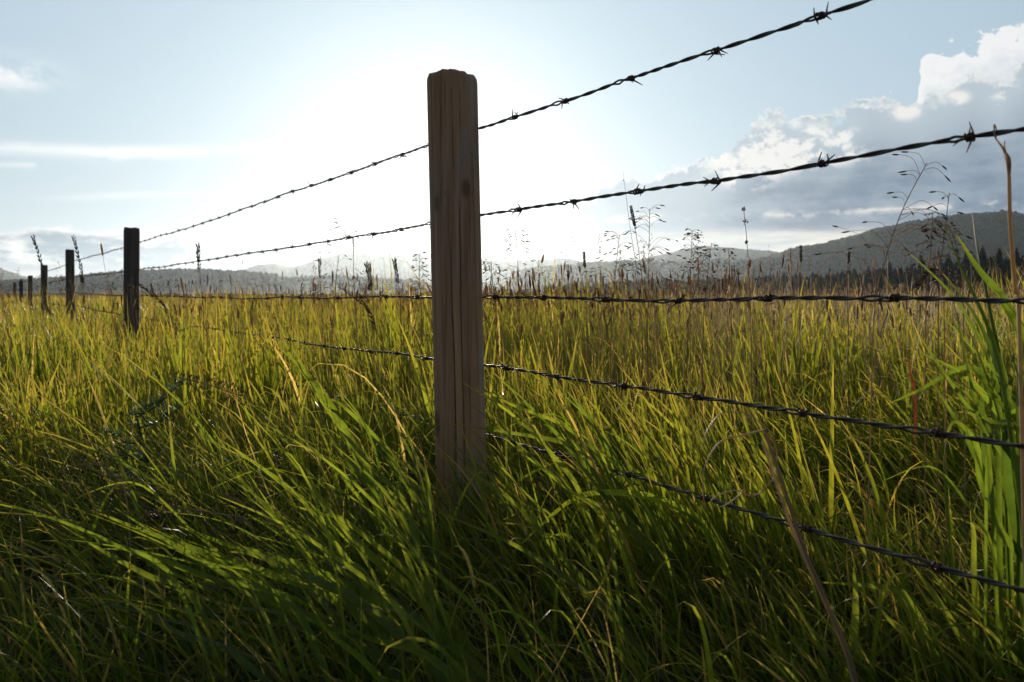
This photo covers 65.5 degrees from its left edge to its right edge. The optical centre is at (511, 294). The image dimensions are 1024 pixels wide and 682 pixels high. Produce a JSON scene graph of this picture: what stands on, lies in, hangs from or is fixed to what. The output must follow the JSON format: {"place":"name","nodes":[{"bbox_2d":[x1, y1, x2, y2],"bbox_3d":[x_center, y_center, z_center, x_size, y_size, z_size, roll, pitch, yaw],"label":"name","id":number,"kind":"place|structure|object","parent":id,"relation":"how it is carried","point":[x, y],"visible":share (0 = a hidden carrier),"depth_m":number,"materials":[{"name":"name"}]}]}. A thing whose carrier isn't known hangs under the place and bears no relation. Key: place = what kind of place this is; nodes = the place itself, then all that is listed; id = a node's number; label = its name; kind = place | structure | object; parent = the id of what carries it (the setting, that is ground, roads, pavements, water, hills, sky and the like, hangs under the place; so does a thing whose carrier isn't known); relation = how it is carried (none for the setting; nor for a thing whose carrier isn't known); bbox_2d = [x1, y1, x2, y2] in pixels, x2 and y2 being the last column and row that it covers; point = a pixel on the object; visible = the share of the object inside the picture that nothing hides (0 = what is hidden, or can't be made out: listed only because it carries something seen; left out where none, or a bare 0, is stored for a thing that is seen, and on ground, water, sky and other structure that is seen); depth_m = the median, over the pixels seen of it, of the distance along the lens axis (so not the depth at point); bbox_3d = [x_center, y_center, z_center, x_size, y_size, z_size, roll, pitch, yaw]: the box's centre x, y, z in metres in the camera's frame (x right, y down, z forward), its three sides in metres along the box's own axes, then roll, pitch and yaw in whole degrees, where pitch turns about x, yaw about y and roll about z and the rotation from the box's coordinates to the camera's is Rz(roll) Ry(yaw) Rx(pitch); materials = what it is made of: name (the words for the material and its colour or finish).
{"place":"outdoors","nodes":[
{"label":"outdoors","id":0,"kind":"place"},
{"bbox_2d":[0,268,33,279],"bbox_3d":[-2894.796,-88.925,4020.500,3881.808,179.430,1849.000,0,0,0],"label":"mountain","id":1,"kind":"structure","parent":0,"point":[7,275],"depth_m":3979.32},
{"bbox_2d":[0,270,542,293],"bbox_3d":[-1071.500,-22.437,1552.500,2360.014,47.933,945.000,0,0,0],"label":"hill","id":2,"kind":"structure","parent":0,"point":[195,277],"depth_m":1231.06,"materials":[{"name":"grey"}]},
{"bbox_2d":[244,252,579,286],"bbox_3d":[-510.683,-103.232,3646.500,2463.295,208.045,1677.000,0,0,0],"label":"mountain","id":3,"kind":"structure","parent":0,"point":[379,264],"depth_m":3543.16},
{"bbox_2d":[0,242,1023,681],"bbox_3d":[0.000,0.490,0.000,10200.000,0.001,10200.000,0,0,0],"label":"ground","id":4,"kind":"structure","parent":0,"point":[490,658],"depth_m":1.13,"materials":[{"name":"green plant"}]},
{"bbox_2d":[13,282,16,297],"bbox_3d":[-13.932,0.206,22.316,0.102,1.069,0.091,0,0,-30],"label":"fence post","id":5,"kind":"object","parent":4,"relation":"on","point":[14,284],"visible":0.36,"depth_m":22.29,"materials":[{"name":"brown wood"}]},
{"bbox_2d":[19,280,23,304],"bbox_3d":[-11.627,0.203,18.864,0.093,1.074,0.092,0,0,-34],"label":"fence post","id":6,"kind":"object","parent":4,"relation":"on","point":[21,287],"visible":0.49,"depth_m":18.83,"materials":[{"name":"brown wood"}]},
{"bbox_2d":[28,275,32,306],"bbox_3d":[-9.325,0.190,15.410,0.095,1.100,0.085,0,0,-30],"label":"fence post","id":7,"kind":"object","parent":4,"relation":"on","point":[30,280],"visible":0.39,"depth_m":15.38,"materials":[{"name":"brown wood"}]},
{"bbox_2d":[30,234,55,420],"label":"grass stalk","id":8,"kind":"object","parent":4,"relation":"on","point":[36,248],"depth_m":2.40,"materials":[{"name":"plant"}]},
{"bbox_2d":[41,265,47,317],"bbox_3d":[-7.019,0.150,11.959,0.102,1.180,0.093,0,0,-20],"label":"fence post","id":9,"kind":"object","parent":4,"relation":"on","point":[43,291],"visible":0.47,"depth_m":11.92,"materials":[{"name":"brown wood"}]},
{"bbox_2d":[65,249,74,321],"bbox_3d":[-4.715,0.131,8.505,0.099,1.218,0.096,0,0,-34],"label":"fence post","id":10,"kind":"object","parent":4,"relation":"on","point":[69,262],"visible":0.52,"depth_m":8.47,"materials":[{"name":"brown wood"}]},
{"bbox_2d":[24,291,1023,308],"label":"barbed wire","id":11,"kind":"object","parent":10,"relation":"attached to","point":[897,297],"visible":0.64,"depth_m":1.09,"materials":[{"name":"black metal"}]},
{"bbox_2d":[71,235,93,442],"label":"grass stalk","id":12,"kind":"object","parent":4,"relation":"on","point":[77,256],"depth_m":2.40,"materials":[{"name":"plant"}]},
{"bbox_2d":[59,451,134,621],"bbox_3d":[-0.599,0.358,1.150,0.109,0.264,0.025,0,0,-10],"label":"grass stalk","id":13,"kind":"object","parent":4,"relation":"on","point":[100,475],"depth_m":1.15,"materials":[{"name":"plant"}]},
{"bbox_2d":[123,227,139,351],"bbox_3d":[-2.414,0.159,5.053,0.095,1.162,0.094,0,0,-27],"label":"fence post","id":14,"kind":"object","parent":4,"relation":"on","point":[131,253],"visible":0.52,"depth_m":5.01,"materials":[{"name":"grey wood"}]},
{"bbox_2d":[18,0,871,283],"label":"barbed wire","id":15,"kind":"object","parent":14,"relation":"attached to","point":[818,16],"visible":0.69,"depth_m":1.26,"materials":[{"name":"black metal"}]},
{"bbox_2d":[53,314,1023,593],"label":"barbed wire","id":16,"kind":"object","parent":14,"relation":"attached to","point":[807,528],"visible":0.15,"depth_m":0.98,"materials":[{"name":"grey metal"}]},
{"bbox_2d":[99,376,201,527],"bbox_3d":[-0.675,0.324,1.495,0.187,0.333,0.080,0,0,-9],"label":"thistle","id":17,"kind":"object","parent":4,"relation":"on","point":[144,406],"visible":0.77,"depth_m":1.49,"materials":[{"name":"green plant"}]},
{"bbox_2d":[138,282,178,433],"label":"grass stalk","id":18,"kind":"object","parent":4,"relation":"on","point":[157,298],"depth_m":2.40,"materials":[{"name":"plant"}]},
{"bbox_2d":[160,308,189,413],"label":"grass tuft","id":19,"kind":"object","parent":4,"relation":"on","point":[180,345],"visible":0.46,"depth_m":2.60,"materials":[{"name":"green plant"}]},
{"bbox_2d":[195,243,204,404],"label":"grass stalk","id":20,"kind":"object","parent":4,"relation":"on","point":[198,255],"depth_m":2.30,"materials":[{"name":"plant"}]},
{"bbox_2d":[140,496,269,608],"bbox_3d":[-0.416,0.386,1.100,0.187,0.209,0.021,0,0,0],"label":"grass stalk","id":21,"kind":"object","parent":4,"relation":"on","point":[237,522],"depth_m":1.10,"materials":[{"name":"plant"}]},
{"bbox_2d":[174,371,261,516],"bbox_3d":[-0.551,0.317,1.502,0.172,0.346,0.025,0,0,0],"label":"grass stalk","id":22,"kind":"object","parent":4,"relation":"on","point":[219,382],"depth_m":1.50,"materials":[{"name":"plant"}]},
{"bbox_2d":[223,489,312,611],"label":"grass stalk","id":23,"kind":"object","parent":4,"relation":"on","point":[237,496],"depth_m":1.15,"materials":[{"name":"plant"}]},
{"bbox_2d":[0,346,540,681],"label":"grass tuft","id":24,"kind":"object","parent":4,"relation":"on","point":[356,597],"visible":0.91,"depth_m":1.00,"materials":[{"name":"green plant"}]},
{"bbox_2d":[318,256,322,446],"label":"grass stalk","id":25,"kind":"object","parent":4,"relation":"on","point":[319,266],"depth_m":2.20,"materials":[{"name":"plant"}]},
{"bbox_2d":[313,218,362,445],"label":"grass stalk","id":26,"kind":"object","parent":4,"relation":"on","point":[335,285],"depth_m":2.10,"materials":[{"name":"plant"}]},
{"bbox_2d":[352,236,357,435],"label":"grass stalk","id":27,"kind":"object","parent":4,"relation":"on","point":[355,311],"depth_m":2.10,"materials":[{"name":"plant"}]},
{"bbox_2d":[339,285,389,474],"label":"grass stalk","id":28,"kind":"object","parent":4,"relation":"on","point":[366,309],"depth_m":1.90,"materials":[{"name":"plant"}]},
{"bbox_2d":[364,261,374,441],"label":"grass stalk","id":29,"kind":"object","parent":4,"relation":"on","point":[367,270],"depth_m":2.00,"materials":[{"name":"plant"}]},
{"bbox_2d":[392,258,402,456],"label":"grass stalk","id":30,"kind":"object","parent":4,"relation":"on","point":[396,277],"depth_m":2.00,"materials":[{"name":"plant"}]},
{"bbox_2d":[409,251,431,428],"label":"grass stalk","id":31,"kind":"object","parent":4,"relation":"on","point":[419,260],"depth_m":2.00,"materials":[{"name":"plant"}]},
{"bbox_2d":[427,69,487,545],"bbox_3d":[-0.106,0.149,1.600,0.129,1.181,0.103,0,0,0],"label":"fence post","id":32,"kind":"object","parent":4,"relation":"on","point":[455,226],"visible":0.68,"depth_m":1.56,"materials":[{"name":"brown wood"}]},
{"bbox_2d":[17,122,1023,290],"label":"barbed wire","id":33,"kind":"object","parent":32,"relation":"attached to","point":[970,137],"visible":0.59,"depth_m":1.10,"materials":[{"name":"black metal"}]},
{"bbox_2d":[33,302,1023,448],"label":"barbed wire","id":34,"kind":"object","parent":32,"relation":"attached to","point":[937,432],"visible":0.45,"depth_m":1.06,"materials":[{"name":"grey metal"}]},
{"bbox_2d":[482,250,505,477],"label":"grass stalk","id":35,"kind":"object","parent":4,"relation":"on","point":[491,266],"depth_m":1.90,"materials":[{"name":"plant"}]},
{"bbox_2d":[497,229,539,465],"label":"grass stalk","id":36,"kind":"object","parent":4,"relation":"on","point":[510,244],"depth_m":1.90,"materials":[{"name":"plant"}]},
{"bbox_2d":[583,252,587,403],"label":"grass stalk","id":37,"kind":"object","parent":4,"relation":"on","point":[584,260],"depth_m":2.10,"materials":[{"name":"plant"}]},
{"bbox_2d":[439,367,743,681],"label":"grass tuft","id":38,"kind":"object","parent":4,"relation":"on","point":[614,493],"visible":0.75,"depth_m":1.19,"materials":[{"name":"green plant"}]},
{"bbox_2d":[574,231,643,443],"bbox_3d":[0.223,0.173,1.811,0.168,0.634,0.065,0,0,0],"label":"grass stalk","id":39,"kind":"object","parent":4,"relation":"on","point":[619,235],"depth_m":1.80,"materials":[{"name":"plant"}]},
{"bbox_2d":[623,175,642,477],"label":"bare stalk","id":40,"kind":"object","parent":4,"relation":"on","point":[642,327],"visible":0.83,"depth_m":1.80,"materials":[{"name":"brown plant"}]},
{"bbox_2d":[630,205,650,459],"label":"grass stalk","id":41,"kind":"object","parent":4,"relation":"on","point":[633,216],"depth_m":1.80,"materials":[{"name":"plant"}]},
{"bbox_2d":[606,205,692,485],"bbox_3d":[0.309,0.144,1.813,0.199,0.692,0.086,0,0,0],"label":"grass stalk","id":42,"kind":"object","parent":4,"relation":"on","point":[650,275],"depth_m":1.80,"materials":[{"name":"plant"}]},
{"bbox_2d":[679,228,702,462],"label":"grass stalk","id":43,"kind":"object","parent":4,"relation":"on","point":[696,236],"depth_m":1.90,"materials":[{"name":"plant"}]},
{"bbox_2d":[683,252,710,474],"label":"grass stalk","id":44,"kind":"object","parent":4,"relation":"on","point":[696,308],"depth_m":1.70,"materials":[{"name":"plant"}]},
{"bbox_2d":[693,243,719,464],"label":"grass stalk","id":45,"kind":"object","parent":4,"relation":"on","point":[703,312],"depth_m":1.80,"materials":[{"name":"plant"}]},
{"bbox_2d":[720,248,740,497],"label":"grass stalk","id":46,"kind":"object","parent":4,"relation":"on","point":[731,317],"depth_m":1.90,"materials":[{"name":"plant"}]},
{"bbox_2d":[742,207,752,488],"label":"grass stalk","id":47,"kind":"object","parent":4,"relation":"on","point":[745,221],"depth_m":1.80,"materials":[{"name":"plant"}]},
{"bbox_2d":[702,410,857,681],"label":"dry stem","id":48,"kind":"object","parent":4,"relation":"on","point":[817,583],"visible":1,"depth_m":0.78,"materials":[{"name":"plant"}]},
{"bbox_2d":[542,254,1023,294],"bbox_3d":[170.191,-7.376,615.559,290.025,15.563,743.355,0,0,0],"label":"woods","id":49,"kind":"object","parent":4,"relation":"on","point":[836,279],"visible":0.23,"depth_m":483.83,"materials":[{"name":"plant"}]},
{"bbox_2d":[780,273,787,292],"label":"conifer tree","id":50,"kind":"object","parent":4,"relation":"on","point":[784,281],"visible":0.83,"depth_m":469.24,"materials":[{"name":"green plant"}]},
{"bbox_2d":[796,273,803,291],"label":"conifer tree","id":51,"kind":"object","parent":4,"relation":"on","point":[799,283],"visible":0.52,"depth_m":459.41,"materials":[{"name":"green plant"}]},
{"bbox_2d":[799,245,802,484],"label":"grass stalk","id":52,"kind":"object","parent":4,"relation":"on","point":[800,252],"depth_m":2.00,"materials":[{"name":"plant"}]},
{"bbox_2d":[813,274,819,292],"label":"conifer tree","id":53,"kind":"object","parent":4,"relation":"on","point":[816,277],"visible":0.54,"depth_m":444.72,"materials":[{"name":"green plant"}]},
{"bbox_2d":[826,269,832,292],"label":"conifer tree","id":54,"kind":"object","parent":4,"relation":"on","point":[830,282],"visible":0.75,"depth_m":429.44,"materials":[{"name":"green plant"}]},
{"bbox_2d":[840,270,846,292],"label":"conifer tree","id":55,"kind":"object","parent":4,"relation":"on","point":[842,275],"visible":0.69,"depth_m":419.66,"materials":[{"name":"green plant"}]},
{"bbox_2d":[847,252,850,449],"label":"grass stalk","id":56,"kind":"object","parent":4,"relation":"on","point":[848,258],"depth_m":2.00,"materials":[{"name":"plant"}]},
{"bbox_2d":[850,268,859,292],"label":"conifer tree","id":57,"kind":"object","parent":4,"relation":"on","point":[854,280],"visible":0.71,"depth_m":404.53,"materials":[{"name":"green plant"}]},
{"bbox_2d":[863,266,872,290],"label":"conifer tree","id":58,"kind":"object","parent":4,"relation":"on","point":[867,278],"visible":0.78,"depth_m":391.50,"materials":[{"name":"green plant"}]},
{"bbox_2d":[874,268,884,292],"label":"conifer tree","id":59,"kind":"object","parent":4,"relation":"on","point":[881,284],"visible":0.59,"depth_m":379.24,"materials":[{"name":"green plant"}]},
{"bbox_2d":[814,151,950,577],"bbox_3d":[0.590,0.133,1.243,0.205,0.715,0.097,0,0,-5],"label":"grass stalk","id":60,"kind":"object","parent":4,"relation":"on","point":[912,213],"depth_m":1.25,"materials":[{"name":"plant"}]},
{"bbox_2d":[883,260,896,292],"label":"conifer tree","id":61,"kind":"object","parent":4,"relation":"on","point":[889,273],"visible":0.8,"depth_m":369.18,"materials":[{"name":"green plant"}]},
{"bbox_2d":[897,266,905,292],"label":"conifer tree","id":62,"kind":"object","parent":4,"relation":"on","point":[901,280],"visible":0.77,"depth_m":344.66,"materials":[{"name":"green plant"}]},
{"bbox_2d":[820,523,991,681],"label":"grass tuft","id":63,"kind":"object","parent":4,"relation":"on","point":[854,625],"visible":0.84,"depth_m":0.96,"materials":[{"name":"green plant"}]},
{"bbox_2d":[905,261,916,292],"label":"conifer tree","id":64,"kind":"object","parent":4,"relation":"on","point":[909,278],"visible":0.7,"depth_m":349.39,"materials":[{"name":"green plant"}]},
{"bbox_2d":[906,352,916,522],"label":"withered leaf","id":65,"kind":"object","parent":4,"relation":"on","point":[915,414],"visible":0.82,"depth_m":1.70,"materials":[{"name":"plant"}]},
{"bbox_2d":[914,254,927,291],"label":"conifer tree","id":66,"kind":"object","parent":4,"relation":"on","point":[920,270],"visible":0.57,"depth_m":321.40,"materials":[{"name":"green plant"}]},
{"bbox_2d":[911,268,946,579],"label":"grass stalk","id":67,"kind":"object","parent":4,"relation":"on","point":[917,285],"depth_m":1.30,"materials":[{"name":"plant"}]},
{"bbox_2d":[925,260,933,291],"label":"conifer tree","id":68,"kind":"object","parent":4,"relation":"on","point":[929,286],"visible":0.22,"depth_m":329.38,"materials":[{"name":"green plant"}]},
{"bbox_2d":[918,212,943,590],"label":"grass stalk","id":69,"kind":"object","parent":4,"relation":"on","point":[939,222],"depth_m":1.30,"materials":[{"name":"plant"}]},
{"bbox_2d":[934,251,942,291],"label":"conifer tree","id":70,"kind":"object","parent":4,"relation":"on","point":[938,267],"visible":0.41,"depth_m":314.56,"materials":[{"name":"green plant"}]},
{"bbox_2d":[906,191,972,591],"bbox_3d":[0.671,0.164,1.245,0.101,0.653,0.045,0,0,0],"label":"grass stalk","id":71,"kind":"object","parent":4,"relation":"on","point":[925,230],"depth_m":1.25,"materials":[{"name":"plant"}]},
{"bbox_2d":[937,252,954,291],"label":"conifer tree","id":72,"kind":"object","parent":4,"relation":"on","point":[948,263],"visible":0.64,"depth_m":309.31,"materials":[{"name":"green plant"}]},
{"bbox_2d":[886,215,1023,681],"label":"grass tuft","id":73,"kind":"object","parent":4,"relation":"on","point":[1002,405],"visible":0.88,"depth_m":0.93,"materials":[{"name":"green plant"}]},
{"bbox_2d":[941,222,968,590],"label":"grass stalk","id":74,"kind":"object","parent":4,"relation":"on","point":[963,371],"depth_m":1.30,"materials":[{"name":"plant"}]},
{"bbox_2d":[950,262,964,292],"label":"conifer tree","id":75,"kind":"object","parent":4,"relation":"on","point":[958,272],"visible":0.56,"depth_m":291.43,"materials":[{"name":"green plant"}]},
{"bbox_2d":[961,246,970,291],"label":"conifer tree","id":76,"kind":"object","parent":4,"relation":"on","point":[965,261],"visible":0.44,"depth_m":299.47,"materials":[{"name":"green plant"}]},
{"bbox_2d":[967,255,980,292],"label":"conifer tree","id":77,"kind":"object","parent":4,"relation":"on","point":[970,276],"visible":0.52,"depth_m":279.16,"materials":[{"name":"green plant"}]},
{"bbox_2d":[977,247,987,291],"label":"conifer tree","id":78,"kind":"object","parent":4,"relation":"on","point":[982,253],"visible":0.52,"depth_m":284.24,"materials":[{"name":"green plant"}]},
{"bbox_2d":[983,256,997,292],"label":"conifer tree","id":79,"kind":"object","parent":4,"relation":"on","point":[990,270],"visible":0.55,"depth_m":261.57,"materials":[{"name":"green plant"}]},
{"bbox_2d":[993,247,1005,290],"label":"conifer tree","id":80,"kind":"object","parent":4,"relation":"on","point":[999,260],"visible":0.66,"depth_m":274.24,"materials":[{"name":"green plant"}]},
{"bbox_2d":[1002,257,1012,290],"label":"conifer tree","id":81,"kind":"object","parent":4,"relation":"on","point":[1008,272],"visible":0.63,"depth_m":254.68,"materials":[{"name":"green plant"}]},
{"bbox_2d":[993,124,1023,599],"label":"dry stem","id":82,"kind":"object","parent":4,"relation":"on","point":[1014,276],"visible":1,"depth_m":0.82,"materials":[{"name":"plant"}]},
{"bbox_2d":[1015,246,1021,289],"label":"conifer tree","id":83,"kind":"object","parent":4,"relation":"on","point":[1017,260],"visible":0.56,"depth_m":261.48,"materials":[{"name":"green plant"}]},
{"bbox_2d":[1019,260,1023,291],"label":"conifer tree","id":84,"kind":"object","parent":4,"relation":"on","point":[1022,276],"visible":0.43,"depth_m":250.21,"materials":[{"name":"green plant"}]},
{"bbox_2d":[0,231,1023,476],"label":"seeding grass","id":85,"kind":"structure","parent":0,"point":[654,307],"depth_m":3.10,"materials":[{"name":"plant"}]},
{"bbox_2d":[0,0,1023,278],"label":"sky","id":86,"kind":"structure","parent":0,"point":[155,117],"materials":[{"name":"blue"}]},
{"bbox_2d":[498,259,743,292],"bbox_3d":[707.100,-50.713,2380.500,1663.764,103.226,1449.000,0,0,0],"label":"hill","id":87,"kind":"structure","parent":0,"point":[674,266],"depth_m":2032.18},
{"bbox_2d":[0,209,1023,290],"bbox_3d":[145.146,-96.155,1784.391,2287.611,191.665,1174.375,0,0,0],"label":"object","id":88,"kind":"object","parent":87,"relation":"on","point":[821,262],"visible":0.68,"depth_m":1551.92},
{"bbox_2d":[637,246,780,261],"bbox_3d":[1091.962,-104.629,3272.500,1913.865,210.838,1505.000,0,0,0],"label":"mountain","id":89,"kind":"structure","parent":0,"point":[753,254],"depth_m":3303.04,"materials":[{"name":"grey"}]},
{"bbox_2d":[684,212,1023,281],"bbox_3d":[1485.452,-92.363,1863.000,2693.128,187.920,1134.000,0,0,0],"label":"hill","id":90,"kind":"structure","parent":0,"point":[850,241],"depth_m":1621.21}
]}

